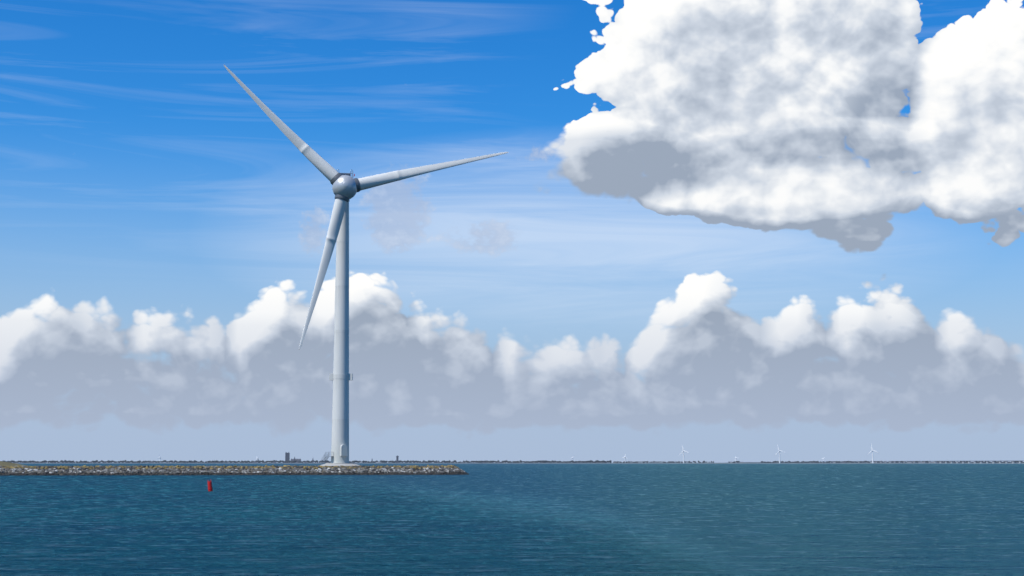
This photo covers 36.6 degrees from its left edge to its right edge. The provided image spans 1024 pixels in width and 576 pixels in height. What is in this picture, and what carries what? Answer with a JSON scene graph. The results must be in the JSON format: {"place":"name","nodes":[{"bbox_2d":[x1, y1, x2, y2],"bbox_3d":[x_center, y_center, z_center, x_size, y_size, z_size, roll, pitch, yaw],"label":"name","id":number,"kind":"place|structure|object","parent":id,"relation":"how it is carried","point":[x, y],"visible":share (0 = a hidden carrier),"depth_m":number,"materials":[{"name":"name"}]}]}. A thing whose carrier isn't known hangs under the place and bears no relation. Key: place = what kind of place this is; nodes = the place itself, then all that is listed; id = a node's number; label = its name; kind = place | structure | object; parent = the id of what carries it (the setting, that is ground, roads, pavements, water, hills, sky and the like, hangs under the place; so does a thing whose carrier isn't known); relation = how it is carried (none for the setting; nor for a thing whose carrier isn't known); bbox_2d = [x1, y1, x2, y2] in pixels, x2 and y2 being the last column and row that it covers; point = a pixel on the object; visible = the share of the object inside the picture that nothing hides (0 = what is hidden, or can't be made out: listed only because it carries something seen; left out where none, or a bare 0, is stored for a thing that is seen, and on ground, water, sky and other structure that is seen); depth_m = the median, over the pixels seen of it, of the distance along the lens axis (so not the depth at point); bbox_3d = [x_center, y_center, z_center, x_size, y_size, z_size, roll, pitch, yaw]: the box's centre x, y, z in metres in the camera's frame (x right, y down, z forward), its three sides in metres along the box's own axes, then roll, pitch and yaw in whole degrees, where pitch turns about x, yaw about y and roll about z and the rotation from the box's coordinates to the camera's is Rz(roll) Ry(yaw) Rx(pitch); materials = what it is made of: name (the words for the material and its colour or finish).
{"place":"outdoors","nodes":[
{"label":"outdoors","id":0,"kind":"place"},
{"bbox_2d":[0,461,26,465],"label":"dune hill","id":1,"kind":"structure","parent":0,"point":[2,463],"depth_m":395.22,"materials":[{"name":"beige sand"}]},
{"bbox_2d":[1,466,433,474],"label":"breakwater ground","id":2,"kind":"structure","parent":0,"point":[233,470],"depth_m":389.64,"materials":[{"name":"grey stone"}]},
{"bbox_2d":[0,465,469,474],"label":"breakwater rocks","id":3,"kind":"object","parent":2,"relation":"on","point":[262,470],"visible":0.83,"depth_m":389.29,"materials":[{"name":"stone"}]},
{"bbox_2d":[224,65,508,466],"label":"wind turbine","id":4,"kind":"object","parent":2,"relation":"on","point":[346,187],"visible":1,"depth_m":405.23,"materials":[{"name":"metal"}]},
{"bbox_2d":[14,462,604,462],"bbox_3d":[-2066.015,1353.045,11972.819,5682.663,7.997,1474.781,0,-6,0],"label":"shore land","id":5,"kind":"structure","parent":0,"point":[265,462],"depth_m":11966.54,"materials":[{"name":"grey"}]},
{"bbox_2d":[3,460,611,462],"bbox_3d":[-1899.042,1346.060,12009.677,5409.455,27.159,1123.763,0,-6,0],"label":"trees","id":6,"kind":"object","parent":5,"relation":"on","point":[308,461],"visible":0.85,"depth_m":12264.53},
{"bbox_2d":[23,453,941,462],"bbox_3d":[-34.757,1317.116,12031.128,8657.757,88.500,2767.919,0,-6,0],"label":"town buildings","id":7,"kind":"structure","parent":5,"relation":"on","point":[287,456],"depth_m":12325.33,"materials":[{"name":"grey brick"}]},
{"bbox_2d":[0,463,1023,575],"bbox_3d":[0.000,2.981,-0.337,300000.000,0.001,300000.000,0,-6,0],"label":"sea","id":8,"kind":"structure","parent":0,"point":[724,519],"depth_m":79.93,"materials":[{"name":"liquid"}]},
{"bbox_2d":[207,480,212,490],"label":"buoy","id":9,"kind":"object","parent":8,"relation":"in","point":[210,488],"visible":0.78,"depth_m":166.33,"materials":[{"name":"red"}]},
{"bbox_2d":[735,462,1018,462],"bbox_3d":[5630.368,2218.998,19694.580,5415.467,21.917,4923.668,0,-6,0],"label":"land","id":10,"kind":"structure","parent":8,"relation":"on","point":[840,462],"depth_m":20229.63,"materials":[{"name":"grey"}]},
{"bbox_2d":[823,461,1020,462],"bbox_3d":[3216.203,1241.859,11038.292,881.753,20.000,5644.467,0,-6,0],"label":"zeeland bridge","id":11,"kind":"structure","parent":8,"relation":"on","point":[924,461],"depth_m":11700.21,"materials":[{"name":"grey"}]},
{"bbox_2d":[0,0,1023,462],"label":"sky","id":12,"kind":"structure","parent":0,"point":[721,231],"materials":[{"name":"blue"}]},
{"bbox_3d":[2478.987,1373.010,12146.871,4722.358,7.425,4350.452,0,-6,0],"label":"shore land","id":13,"kind":"structure","parent":0,"visible":0},
{"bbox_2d":[158,445,877,462],"bbox_3d":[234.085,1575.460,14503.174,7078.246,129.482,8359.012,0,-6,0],"label":"distant wind turbines","id":14,"kind":"object","parent":13,"relation":"on","point":[683,451],"visible":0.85,"depth_m":10766.04,"materials":[{"name":"white"}]},
{"bbox_2d":[540,461,1023,462],"bbox_3d":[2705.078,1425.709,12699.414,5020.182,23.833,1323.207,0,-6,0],"label":"trees","id":15,"kind":"object","parent":13,"relation":"on","point":[806,462],"visible":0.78,"depth_m":12951.29,"materials":[{"name":"green plant"}]}
]}

